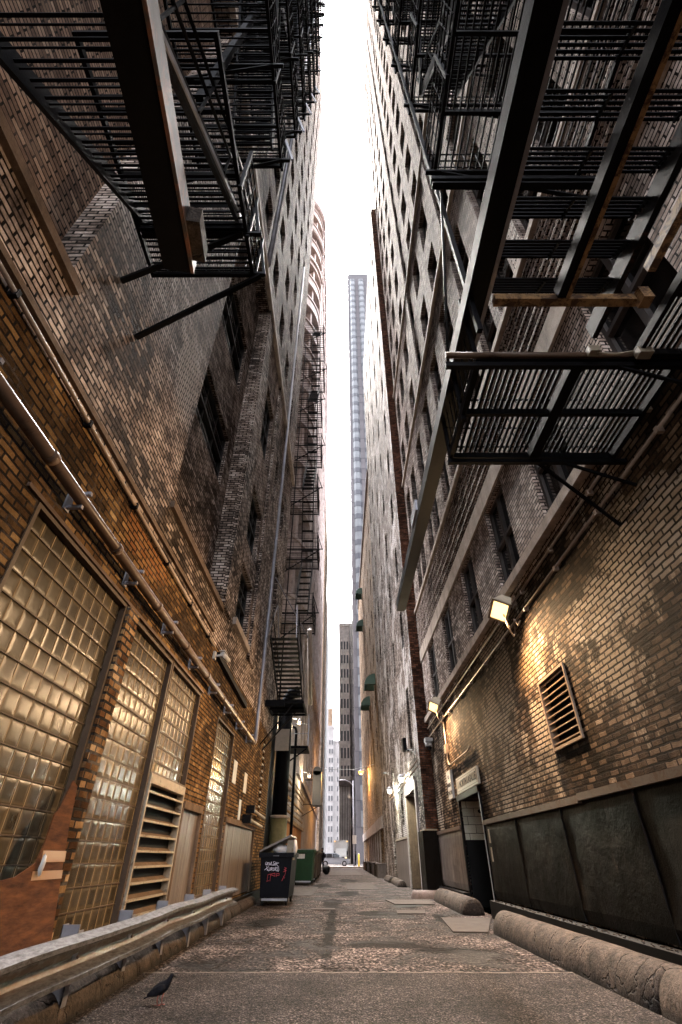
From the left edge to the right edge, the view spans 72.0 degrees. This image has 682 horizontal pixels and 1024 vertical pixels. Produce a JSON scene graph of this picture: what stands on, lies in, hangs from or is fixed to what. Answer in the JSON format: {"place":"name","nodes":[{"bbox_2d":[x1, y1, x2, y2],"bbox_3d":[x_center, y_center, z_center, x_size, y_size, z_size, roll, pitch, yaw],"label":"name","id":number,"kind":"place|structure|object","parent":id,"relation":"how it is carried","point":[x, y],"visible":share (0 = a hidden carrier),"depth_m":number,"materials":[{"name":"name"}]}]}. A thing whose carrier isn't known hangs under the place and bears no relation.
{"place":"outdoors","nodes":[
{"label":"outdoors","id":0,"kind":"place"},
{"bbox_2d":[275,199,327,848],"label":"stone building","id":1,"kind":"structure","parent":0,"point":[316,312],"depth_m":47.42,"materials":[{"name":"beige stone"}]},
{"bbox_2d":[302,767,321,815],"bbox_3d":[-2.165,20.188,33.756,1.489,3.100,1.500,0,-36,0],"label":"box sign","id":2,"kind":"object","parent":1,"relation":"attached to","point":[317,788],"visible":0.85,"depth_m":33.33,"materials":[{"name":"beige metal"}]},
{"bbox_2d":[322,606,328,852],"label":"stone building","id":3,"kind":"structure","parent":0,"point":[324,837],"depth_m":158.59,"materials":[{"name":"stone"}]},
{"bbox_2d":[326,708,334,852],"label":"stone building","id":4,"kind":"structure","parent":0,"point":[330,773],"depth_m":202.24,"materials":[{"name":"white stone"}]},
{"bbox_2d":[333,740,338,852],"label":"stone building","id":5,"kind":"structure","parent":0,"point":[336,796],"depth_m":200.68,"materials":[{"name":"white stone"}]},
{"bbox_2d":[321,865,362,867],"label":"sidewalk","id":6,"kind":"structure","parent":0,"point":[342,866],"depth_m":61.46,"materials":[{"name":"concrete"}]},
{"bbox_2d":[339,780,355,865],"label":"street lamp","id":7,"kind":"object","parent":6,"relation":"on","point":[353,836],"visible":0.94,"depth_m":65.70,"materials":[{"name":"metal"}]},
{"bbox_2d":[315,0,374,739],"label":"sky","id":8,"kind":"structure","parent":0,"point":[344,186],"materials":[{"name":"white"}]},
{"bbox_2d":[148,864,567,971],"bbox_3d":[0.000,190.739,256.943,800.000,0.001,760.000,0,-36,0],"label":"ground","id":9,"kind":"structure","parent":0,"point":[415,942],"depth_m":7.40,"materials":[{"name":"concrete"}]},
{"bbox_2d":[0,886,238,1016],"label":"guardrail","id":10,"kind":"object","parent":9,"relation":"on","point":[64,961],"visible":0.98,"depth_m":3.99,"materials":[{"name":"metal"}]},
{"bbox_2d":[0,0,321,940],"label":"brick building","id":11,"kind":"structure","parent":9,"relation":"on","point":[108,704],"depth_m":6.04,"materials":[{"name":"brown brick"}]},
{"bbox_2d":[0,780,77,955],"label":"cardboard sheet","id":12,"kind":"object","parent":11,"relation":"attached to","point":[28,900],"visible":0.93,"depth_m":3.88,"materials":[{"name":"brown"}]},
{"bbox_2d":[38,854,46,876],"bbox_3d":[-2.511,2.965,3.937,0.042,0.160,0.048,-26,-44,31],"label":"crumpled tissue","id":13,"kind":"object","parent":12,"relation":"attached to","point":[41,866],"visible":1,"depth_m":3.93,"materials":[{"name":"paper"}]},
{"bbox_2d":[0,502,127,879],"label":"glass block window","id":14,"kind":"structure","parent":11,"relation":"in","point":[61,621],"depth_m":4.37,"materials":[{"name":"glass"}]},
{"bbox_2d":[0,238,214,631],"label":"timber batten","id":15,"kind":"object","parent":11,"relation":"attached to","point":[26,295],"visible":1,"depth_m":4.86,"materials":[{"name":"wood"}]},
{"bbox_2d":[0,260,215,646],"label":"wall conduit","id":16,"kind":"object","parent":11,"relation":"attached to","point":[13,292],"depth_m":4.85,"materials":[{"name":"metal"}]},
{"bbox_2d":[52,621,172,939],"bbox_3d":[-2.754,3.222,5.862,0.132,3.290,1.684,0,-36,0],"label":"glass block window","id":17,"kind":"structure","parent":11,"relation":"in","point":[94,891],"depth_m":5.82,"materials":[{"name":"glass"}]},
{"bbox_2d":[0,267,304,743],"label":"drain pipe","id":18,"kind":"object","parent":11,"relation":"attached to","point":[16,409],"visible":1,"depth_m":5.57,"materials":[{"name":"metal"}]},
{"bbox_2d":[121,773,185,916],"bbox_3d":[-2.732,4.908,6.843,0.132,1.720,1.780,0,-36,0],"label":"louvre vent","id":19,"kind":"object","parent":11,"relation":"attached to","point":[148,879],"visible":0.73,"depth_m":6.93,"materials":[{"name":"beige paint"}]},
{"bbox_2d":[0,0,328,339],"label":"fire escape","id":20,"kind":"object","parent":11,"relation":"attached to","point":[151,66],"visible":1,"depth_m":4.96,"materials":[{"name":"black paint"}]},
{"bbox_2d":[150,662,200,786],"bbox_3d":[-2.754,3.592,7.813,0.132,1.570,1.824,0,-36,0],"label":"glass block window","id":21,"kind":"structure","parent":11,"relation":"in","point":[174,742],"depth_m":7.87,"materials":[{"name":"glass"}]},
{"bbox_2d":[167,801,203,904],"bbox_3d":[-2.730,5.977,8.141,0.120,1.540,1.360,0,-36,0],"label":"metal door","id":22,"kind":"structure","parent":11,"relation":"in","point":[181,879],"depth_m":8.29,"materials":[{"name":"metal"}]},
{"bbox_2d":[196,372,225,478],"bbox_3d":[-3.155,-2.096,11.143,0.090,1.598,2.748,0,-36,0],"label":"window","id":23,"kind":"structure","parent":11,"relation":"in","point":[206,410],"depth_m":11.40,"materials":[{"name":"black glass"}]},
{"bbox_2d":[192,716,234,898],"bbox_3d":[-2.754,6.306,10.154,0.132,3.120,1.894,0,-36,0],"label":"glass block window","id":24,"kind":"structure","parent":11,"relation":"in","point":[214,812],"depth_m":10.23,"materials":[{"name":"glass"}]},
{"bbox_2d":[212,650,229,662],"bbox_3d":[-2.539,3.078,9.980,0.253,0.190,0.419,-12,-38,15],"label":"security camera","id":25,"kind":"object","parent":11,"relation":"attached to","point":[224,655],"visible":1,"depth_m":9.92,"materials":[{"name":"white paint"}]},
{"bbox_2d":[216,652,246,707],"bbox_3d":[-2.640,4.208,11.496,0.090,0.250,3.704,0,-36,0],"label":"steel channel","id":26,"kind":"object","parent":11,"relation":"attached to","point":[228,675],"visible":0.86,"depth_m":11.22,"materials":[{"name":"black metal"}]},
{"bbox_2d":[221,282,243,385],"bbox_3d":[-3.155,-5.195,13.428,0.090,2.198,2.748,0,-36,0],"label":"window","id":27,"kind":"structure","parent":11,"relation":"in","point":[230,320],"depth_m":13.79,"materials":[{"name":"black glass"}]},
{"bbox_2d":[232,759,237,783],"bbox_3d":[-2.692,6.588,11.884,0.011,0.500,0.450,0,-36,0],"label":"wall notice","id":28,"kind":"object","parent":11,"relation":"attached to","point":[234,772],"depth_m":11.83,"materials":[{"name":"paper"}]},
{"bbox_2d":[217,816,254,895],"bbox_3d":[-2.730,9.117,12.349,0.120,1.580,4.560,0,-36,0],"label":"metal door","id":29,"kind":"structure","parent":11,"relation":"in","point":[238,836],"depth_m":12.32,"materials":[{"name":"metal"}]},
{"bbox_2d":[235,571,247,628],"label":"window","id":30,"kind":"structure","parent":11,"relation":"in","point":[242,594],"depth_m":13.56,"materials":[{"name":"black glass"}]},
{"bbox_2d":[246,496,256,554],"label":"window","id":31,"kind":"structure","parent":11,"relation":"in","point":[252,522],"depth_m":15.13,"materials":[{"name":"black glass"}]},
{"bbox_2d":[242,805,265,828],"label":"vent hood pipes","id":32,"kind":"object","parent":11,"relation":"attached to","point":[248,818],"visible":0.97,"depth_m":13.34,"materials":[{"name":"metal"}]},
{"bbox_2d":[260,397,269,460],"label":"window","id":33,"kind":"structure","parent":11,"relation":"in","point":[266,420],"depth_m":17.78,"materials":[{"name":"black glass"}]},
{"bbox_2d":[260,577,311,750],"bbox_3d":[-1.989,6.083,18.277,1.477,6.030,6.498,0,-36,0],"label":"fire escape","id":34,"kind":"object","parent":11,"relation":"attached to","point":[287,707],"visible":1,"depth_m":16.90,"materials":[{"name":"black paint"}]},
{"bbox_2d":[268,34,310,266],"bbox_3d":[-2.580,-36.143,36.835,0.171,68.000,0.180,0,-36,0],"label":"rain pipe","id":35,"kind":"object","parent":11,"relation":"attached to","point":[275,227],"visible":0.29,"depth_m":19.36,"materials":[{"name":"metal"}]},
{"bbox_2d":[279,325,326,698],"bbox_3d":[-2.288,-3.125,33.051,2.436,38.357,2.948,0,-36,0],"label":"fire escape","id":36,"kind":"object","parent":11,"relation":"attached to","point":[313,396],"visible":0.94,"depth_m":31.93,"materials":[{"name":"black paint"}]},
{"bbox_2d":[132,924,199,975],"bbox_3d":[-2.410,5.863,6.362,0.342,0.214,3.188,1,-36,-1],"label":"kerb bumper","id":37,"kind":"object","parent":9,"relation":"on","point":[150,957],"visible":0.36,"depth_m":5.98,"materials":[{"name":"concrete"}]},
{"bbox_2d":[196,908,230,937],"bbox_3d":[-2.480,7.707,8.854,0.324,0.202,3.176,0,-36,-1],"label":"kerb bumper","id":38,"kind":"object","parent":9,"relation":"on","point":[214,922],"visible":0.3,"depth_m":8.68,"materials":[{"name":"concrete"}]},
{"bbox_2d":[228,896,255,917],"bbox_3d":[-2.510,9.789,11.668,0.320,0.190,3.765,0,-36,0],"label":"kerb bumper","id":39,"kind":"object","parent":9,"relation":"on","point":[241,906],"visible":0.67,"depth_m":11.44,"materials":[{"name":"concrete"}]},
{"bbox_2d":[259,835,298,905],"bbox_3d":[-1.830,10.527,13.849,0.990,1.591,1.908,0,-36,0],"label":"dumpster","id":40,"kind":"object","parent":9,"relation":"on","point":[277,875],"visible":0.98,"depth_m":13.13,"materials":[{"name":"metal"}]},
{"bbox_2d":[273,844,286,852],"bbox_3d":[-1.720,9.848,13.679,0.526,0.275,0.526,0,-36,0],"label":"rubbish bag","id":41,"kind":"object","parent":40,"relation":"in","point":[280,848],"visible":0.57,"depth_m":13.52,"materials":[{"name":"plastic"}]},
{"bbox_2d":[287,840,294,859],"bbox_3d":[-1.455,9.854,13.669,0.190,0.460,0.500,0,-36,0],"label":"rubbish box","id":42,"kind":"object","parent":40,"relation":"in","point":[290,846],"visible":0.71,"depth_m":13.52,"materials":[{"name":"beige paint"}]},
{"bbox_2d":[263,686,300,852],"bbox_3d":[-2.557,10.598,18.712,1.485,7.247,2.100,0,-36,0],"label":"exhaust duct","id":43,"kind":"object","parent":9,"relation":"on","point":[276,814],"visible":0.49,"depth_m":18.56,"materials":[{"name":"metal"}]},
{"bbox_2d":[274,729,289,750],"bbox_3d":[-2.380,9.223,18.998,0.560,0.800,0.030,0,-36,0],"label":"tilted sign","id":44,"kind":"object","parent":43,"relation":"attached to","point":[282,740],"visible":1,"depth_m":18.97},
{"bbox_2d":[286,817,303,848],"bbox_3d":[-2.690,17.578,24.685,0.380,3.100,15.400,0,-36,0],"label":"lean to","id":45,"kind":"object","parent":9,"relation":"on","point":[297,830],"visible":0.24,"depth_m":27.59,"materials":[{"name":"beige paint"}]},
{"bbox_2d":[295,849,315,884],"bbox_3d":[-1.830,17.843,23.620,1.040,1.410,2.100,0,-36,0],"label":"dumpster","id":46,"kind":"object","parent":9,"relation":"on","point":[305,861],"visible":0.88,"depth_m":22.89,"materials":[{"name":"metal"}]},
{"bbox_2d":[313,850,319,881],"bbox_3d":[-1.810,19.987,26.512,1.080,1.390,2.500,0,-36,0],"label":"dumpster","id":47,"kind":"object","parent":9,"relation":"on","point":[317,853],"visible":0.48,"depth_m":25.85,"materials":[{"name":"metal"}]},
{"bbox_2d":[316,495,327,851],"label":"stone building","id":48,"kind":"structure","parent":9,"relation":"on","point":[319,831],"depth_m":108.19,"materials":[{"name":"stone"}]},
{"bbox_2d":[324,853,349,865],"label":"car","id":49,"kind":"object","parent":9,"relation":"on","point":[333,858],"visible":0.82,"depth_m":69.19,"materials":[{"name":"silver metal"}]},
{"bbox_2d":[334,840,347,864],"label":"box truck","id":50,"kind":"object","parent":9,"relation":"on","point":[341,848],"visible":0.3,"depth_m":84.67,"materials":[{"name":"white paint"}]},
{"bbox_2d":[339,623,350,863],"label":"stone building","id":51,"kind":"structure","parent":9,"relation":"on","point":[344,775],"depth_m":111.74,"materials":[{"name":"stone"}]},
{"bbox_2d":[292,870,411,895],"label":"concrete slab","id":52,"kind":"structure","parent":9,"relation":"on","point":[304,891],"depth_m":20.41,"materials":[{"name":"concrete"}]},
{"bbox_2d":[289,714,309,834],"bbox_3d":[-2.072,12.089,20.035,1.284,6.217,1.400,0,-36,0],"label":"pipe gantry","id":53,"kind":"object","parent":52,"relation":"on","point":[296,749],"visible":0.69,"depth_m":20.46,"materials":[{"name":"metal"}]},
{"bbox_2d":[71,898,636,1023],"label":"gravel","id":54,"kind":"structure","parent":9,"relation":"on","point":[339,988],"depth_m":5.09,"materials":[{"name":"gravel"}]},
{"bbox_2d":[343,274,367,864],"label":"tower","id":55,"kind":"structure","parent":9,"relation":"on","point":[354,455],"depth_m":134.20,"materials":[{"name":"glass"}]},
{"bbox_2d":[343,301,354,828],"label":"window","id":56,"kind":"structure","parent":55,"relation":"in","point":[349,565],"depth_m":142.23,"materials":[{"name":"grey glass"}]},
{"bbox_2d":[354,489,361,501],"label":"bay window","id":57,"kind":"structure","parent":55,"relation":"in","point":[357,493],"depth_m":124.48,"materials":[{"name":"white glass"}]},
{"bbox_2d":[354,513,362,526],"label":"bay window","id":58,"kind":"structure","parent":55,"relation":"in","point":[358,517],"depth_m":119.83,"materials":[{"name":"white glass"}]},
{"bbox_2d":[354,501,362,513],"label":"bay window","id":59,"kind":"structure","parent":55,"relation":"in","point":[358,505],"depth_m":122.11,"materials":[{"name":"white glass"}]},
{"bbox_2d":[355,526,362,539],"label":"bay window","id":60,"kind":"structure","parent":55,"relation":"in","point":[358,529],"depth_m":117.40,"materials":[{"name":"white glass"}]},
{"bbox_2d":[143,971,573,972],"bbox_3d":[0.310,5.176,5.266,6.420,0.014,0.089,0,-36,0],"label":"cement joint","id":61,"kind":"object","parent":9,"relation":"on","point":[361,972],"visible":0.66,"depth_m":5.26,"materials":[{"name":"concrete"}]},
{"bbox_2d":[391,877,406,886],"bbox_3d":[2.740,17.715,22.472,0.404,0.253,4.220,0,-36,0],"label":"kerb bumper","id":62,"kind":"object","parent":9,"relation":"on","point":[397,882],"visible":0.99,"depth_m":21.14,"materials":[{"name":"concrete"}]},
{"bbox_2d":[363,209,443,889],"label":"brick building","id":63,"kind":"structure","parent":9,"relation":"on","point":[411,842],"depth_m":27.32,"materials":[{"name":"beige brick"}]},
{"bbox_2d":[385,900,434,904],"bbox_3d":[2.025,11.370,13.670,1.350,0.019,1.700,0,-36,0],"label":"steel plate","id":64,"kind":"object","parent":9,"relation":"on","point":[411,902],"visible":1,"depth_m":13.42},
{"bbox_2d":[396,910,425,913],"bbox_3d":[1.675,9.501,11.135,0.750,0.019,0.800,0,-36,0],"label":"steel plate","id":65,"kind":"object","parent":9,"relation":"on","point":[410,911],"visible":1,"depth_m":11.17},
{"bbox_2d":[411,890,435,898],"bbox_3d":[2.775,12.241,15.015,1.089,0.215,0.343,-12,-38,16],"label":"kerb bumper","id":66,"kind":"object","parent":9,"relation":"on","point":[423,894],"visible":0.61,"depth_m":14.95,"materials":[{"name":"concrete"}]},
{"bbox_2d":[434,888,484,915],"bbox_3d":[3.036,10.302,12.470,0.529,0.316,4.576,0,-36,0],"label":"kerb bumper","id":67,"kind":"object","parent":9,"relation":"on","point":[462,904],"visible":1,"depth_m":11.27,"materials":[{"name":"concrete"}]},
{"bbox_2d":[441,917,490,932],"bbox_3d":[2.561,7.988,9.083,1.055,0.019,2.408,-3,-37,4],"label":"steel plate","id":68,"kind":"object","parent":9,"relation":"on","point":[465,925],"visible":1,"depth_m":8.99,"materials":[{"name":"metal"}]},
{"bbox_2d":[364,0,681,965],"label":"brick building","id":69,"kind":"structure","parent":9,"relation":"on","point":[584,836],"depth_m":7.96,"materials":[{"name":"brown brick"}]},
{"bbox_2d":[424,737,432,750],"bbox_3d":[3.295,8.715,17.584,0.290,0.420,0.350,0,-36,0],"label":"dome camera","id":70,"kind":"object","parent":69,"relation":"attached to","point":[428,741],"visible":1,"depth_m":17.52,"materials":[{"name":"white paint"}]},
{"bbox_2d":[426,405,431,439],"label":"window","id":71,"kind":"structure","parent":69,"relation":"in","point":[427,411],"depth_m":19.45,"materials":[{"name":"black glass"}]},
{"bbox_2d":[431,253,436,281],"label":"window","id":72,"kind":"structure","parent":69,"relation":"in","point":[434,265],"depth_m":18.36,"materials":[{"name":"black glass"}]},
{"bbox_2d":[430,643,439,696],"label":"window","id":73,"kind":"structure","parent":69,"relation":"in","point":[432,650],"depth_m":17.80,"materials":[{"name":"black glass"}]},
{"bbox_2d":[427,697,444,722],"bbox_3d":[3.193,6.609,15.689,0.542,0.812,0.629,0,-36,0],"label":"floodlight","id":74,"kind":"object","parent":69,"relation":"attached to","point":[433,704],"visible":0.97,"depth_m":15.69,"materials":[{"name":"beige paint"}]},
{"bbox_2d":[434,359,441,395],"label":"window","id":75,"kind":"structure","parent":69,"relation":"in","point":[436,371],"depth_m":17.70,"materials":[{"name":"black glass"}]},
{"bbox_2d":[443,305,453,347],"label":"window","id":76,"kind":"structure","parent":69,"relation":"in","point":[450,327],"depth_m":15.75,"materials":[{"name":"black glass"}]},
{"bbox_2d":[446,770,454,799],"bbox_3d":[3.398,8.471,14.566,0.084,0.750,0.695,0,-36,0],"label":"notice board","id":77,"kind":"object","parent":69,"relation":"attached to","point":[450,785],"visible":1,"depth_m":14.44,"materials":[{"name":"white paint"}]},
{"bbox_2d":[444,608,456,670],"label":"window","id":78,"kind":"structure","parent":69,"relation":"in","point":[452,653],"depth_m":15.28,"materials":[{"name":"black glass"}]},
{"bbox_2d":[451,107,460,149],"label":"window","id":79,"kind":"structure","parent":69,"relation":"in","point":[456,117],"depth_m":14.94,"materials":[{"name":"black glass"}]},
{"bbox_2d":[443,721,470,764],"bbox_3d":[3.400,6.629,13.995,0.099,1.362,3.203,0,-36,0],"label":"lamp conduit","id":80,"kind":"object","parent":69,"relation":"attached to","point":[446,749],"visible":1,"depth_m":14.99,"materials":[{"name":"metal"}]},
{"bbox_2d":[458,235,468,272],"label":"window","id":81,"kind":"structure","parent":69,"relation":"in","point":[462,252],"depth_m":14.09,"materials":[{"name":"black glass"}]},
{"bbox_2d":[456,765,480,794],"bbox_3d":[3.415,7.295,12.717,0.062,0.390,2.570,0,-36,0],"label":"address sign","id":82,"kind":"object","parent":69,"relation":"attached to","point":[468,780],"visible":1,"depth_m":12.47,"materials":[{"name":"metal"}]},
{"bbox_2d":[464,556,482,633],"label":"window","id":83,"kind":"structure","parent":69,"relation":"in","point":[469,576],"depth_m":12.69,"materials":[{"name":"black glass"}]},
{"bbox_2d":[472,146,487,207],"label":"window","id":84,"kind":"structure","parent":69,"relation":"in","point":[478,194],"depth_m":12.37,"materials":[{"name":"black glass"}]},
{"bbox_2d":[483,305,496,351],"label":"window","id":85,"kind":"structure","parent":69,"relation":"in","point":[489,328],"depth_m":11.54,"materials":[{"name":"black glass"}]},
{"bbox_2d":[488,37,512,107],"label":"window","id":86,"kind":"structure","parent":69,"relation":"in","point":[498,40],"depth_m":10.83,"materials":[{"name":"black glass"}]},
{"bbox_2d":[488,595,520,636],"bbox_3d":[3.193,2.006,9.143,0.542,0.812,0.629,0,-36,0],"label":"floodlight","id":87,"kind":"object","parent":69,"relation":"attached to","point":[500,608],"visible":0.97,"depth_m":9.15,"materials":[{"name":"beige paint"}]},
{"bbox_2d":[489,487,519,581],"bbox_3d":[3.575,0.523,10.113,0.090,2.138,1.278,0,-36,0],"label":"window","id":88,"kind":"structure","parent":69,"relation":"in","point":[506,545],"depth_m":10.33,"materials":[{"name":"black glass"}]},
{"bbox_2d":[496,258,513,293],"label":"window","id":89,"kind":"structure","parent":69,"relation":"in","point":[504,269],"depth_m":10.56,"materials":[{"name":"black glass"}]},
{"bbox_2d":[371,0,681,610],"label":"fire escape","id":90,"kind":"object","parent":69,"relation":"attached to","point":[517,161],"visible":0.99,"depth_m":4.72,"materials":[{"name":"black paint"}]},
{"bbox_2d":[518,190,537,230],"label":"window","id":91,"kind":"structure","parent":69,"relation":"in","point":[525,222],"depth_m":9.26,"materials":[{"name":"black glass"}]},
{"bbox_2d":[427,406,652,728],"bbox_3d":[3.409,2.053,9.606,0.079,0.106,21.900,0,-36,0],"label":"wall conduit","id":92,"kind":"object","parent":69,"relation":"attached to","point":[589,492],"depth_m":7.92,"materials":[{"name":"metal"}]},
{"bbox_2d":[523,387,572,509],"bbox_3d":[3.575,-1.049,7.980,0.090,2.138,1.278,0,-36,0],"label":"window","id":93,"kind":"structure","parent":69,"relation":"in","point":[550,486],"depth_m":8.04,"materials":[{"name":"black glass"}]},
{"bbox_2d":[534,76,565,146],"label":"window","id":94,"kind":"structure","parent":69,"relation":"in","point":[553,82],"depth_m":8.24,"materials":[{"name":"black glass"}]},
{"bbox_2d":[429,393,681,736],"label":"wall conduit","id":95,"kind":"object","parent":69,"relation":"attached to","point":[659,429],"depth_m":6.44,"materials":[{"name":"metal"}]},
{"bbox_2d":[537,662,584,751],"bbox_3d":[3.493,3.091,7.412,0.145,1.080,1.118,0,-36,0],"label":"louvre vent","id":96,"kind":"object","parent":69,"relation":"attached to","point":[561,713],"visible":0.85,"depth_m":7.53,"materials":[{"name":"metal"}]},
{"bbox_2d":[445,352,681,358],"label":"electric pipe","id":97,"kind":"object","parent":69,"relation":"attached to","point":[515,355],"visible":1,"depth_m":4.56,"materials":[{"name":"metal"}]},
{"bbox_2d":[585,345,634,356],"bbox_3d":[2.592,-1.527,4.493,0.423,0.149,0.080,0,-36,0],"label":"junction box","id":98,"kind":"object","parent":97,"relation":"attached to","point":[593,351],"visible":1,"depth_m":4.48,"materials":[{"name":"beige paint"}]},
{"bbox_2d":[634,346,654,358],"bbox_3d":[2.905,-1.528,4.500,0.130,0.080,0.090,0,-36,0],"label":"junction box","id":99,"kind":"object","parent":97,"relation":"attached to","point":[647,352],"visible":1,"depth_m":4.47,"materials":[{"name":"beige paint"}]},
{"bbox_2d":[568,0,593,16],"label":"window","id":100,"kind":"structure","parent":69,"relation":"in","point":[590,2],"depth_m":7.00,"materials":[{"name":"black glass"}]},
{"bbox_2d":[583,219,677,373],"bbox_3d":[3.575,-2.681,5.766,0.090,2.138,1.278,0,-36,0],"label":"window","id":101,"kind":"structure","parent":69,"relation":"in","point":[623,327],"depth_m":5.81,"materials":[{"name":"black glass"}]},
{"bbox_2d":[493,910,680,1014],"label":"kerb bumper","id":102,"kind":"object","parent":9,"relation":"on","point":[632,976],"visible":0.91,"depth_m":5.01,"materials":[{"name":"concrete"}]},
{"bbox_2d":[64,973,676,1023],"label":"alley paving","id":103,"kind":"structure","parent":0,"point":[397,998],"depth_m":4.21,"materials":[{"name":"asphalt"}]},
{"bbox_2d":[0,955,136,1023],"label":"kerb bumper","id":104,"kind":"object","parent":103,"relation":"on","point":[85,993],"visible":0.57,"depth_m":3.90,"materials":[{"name":"concrete"}]},
{"bbox_2d":[144,973,175,1005],"bbox_3d":[-1.608,4.232,4.161,0.246,0.202,0.105,0,-36,0],"label":"pigeon","id":105,"kind":"object","parent":103,"relation":"on","point":[157,990],"visible":1,"depth_m":4.14,"materials":[{"name":"black"}]},
{"bbox_2d":[659,966,681,1023],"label":"kerb bumper","id":106,"kind":"object","parent":103,"relation":"on","point":[670,993],"visible":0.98,"depth_m":3.78,"materials":[{"name":"concrete"}]},
{"bbox_2d":[357,470,384,862],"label":"brick building","id":107,"kind":"structure","parent":0,"point":[373,837],"depth_m":49.70,"materials":[{"name":"brown brick"}]},
{"bbox_2d":[360,696,369,712],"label":"awning","id":108,"kind":"object","parent":107,"relation":"attached to","point":[365,704],"visible":1,"depth_m":48.52,"materials":[{"name":"green fabric"}]},
{"bbox_2d":[363,674,374,691],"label":"awning","id":109,"kind":"object","parent":107,"relation":"attached to","point":[369,684],"visible":1,"depth_m":41.21,"materials":[{"name":"green fabric"}]},
{"bbox_2d":[375,863,385,877],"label":"concrete block","id":110,"kind":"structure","parent":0,"point":[381,869],"depth_m":30.62,"materials":[{"name":"concrete"}]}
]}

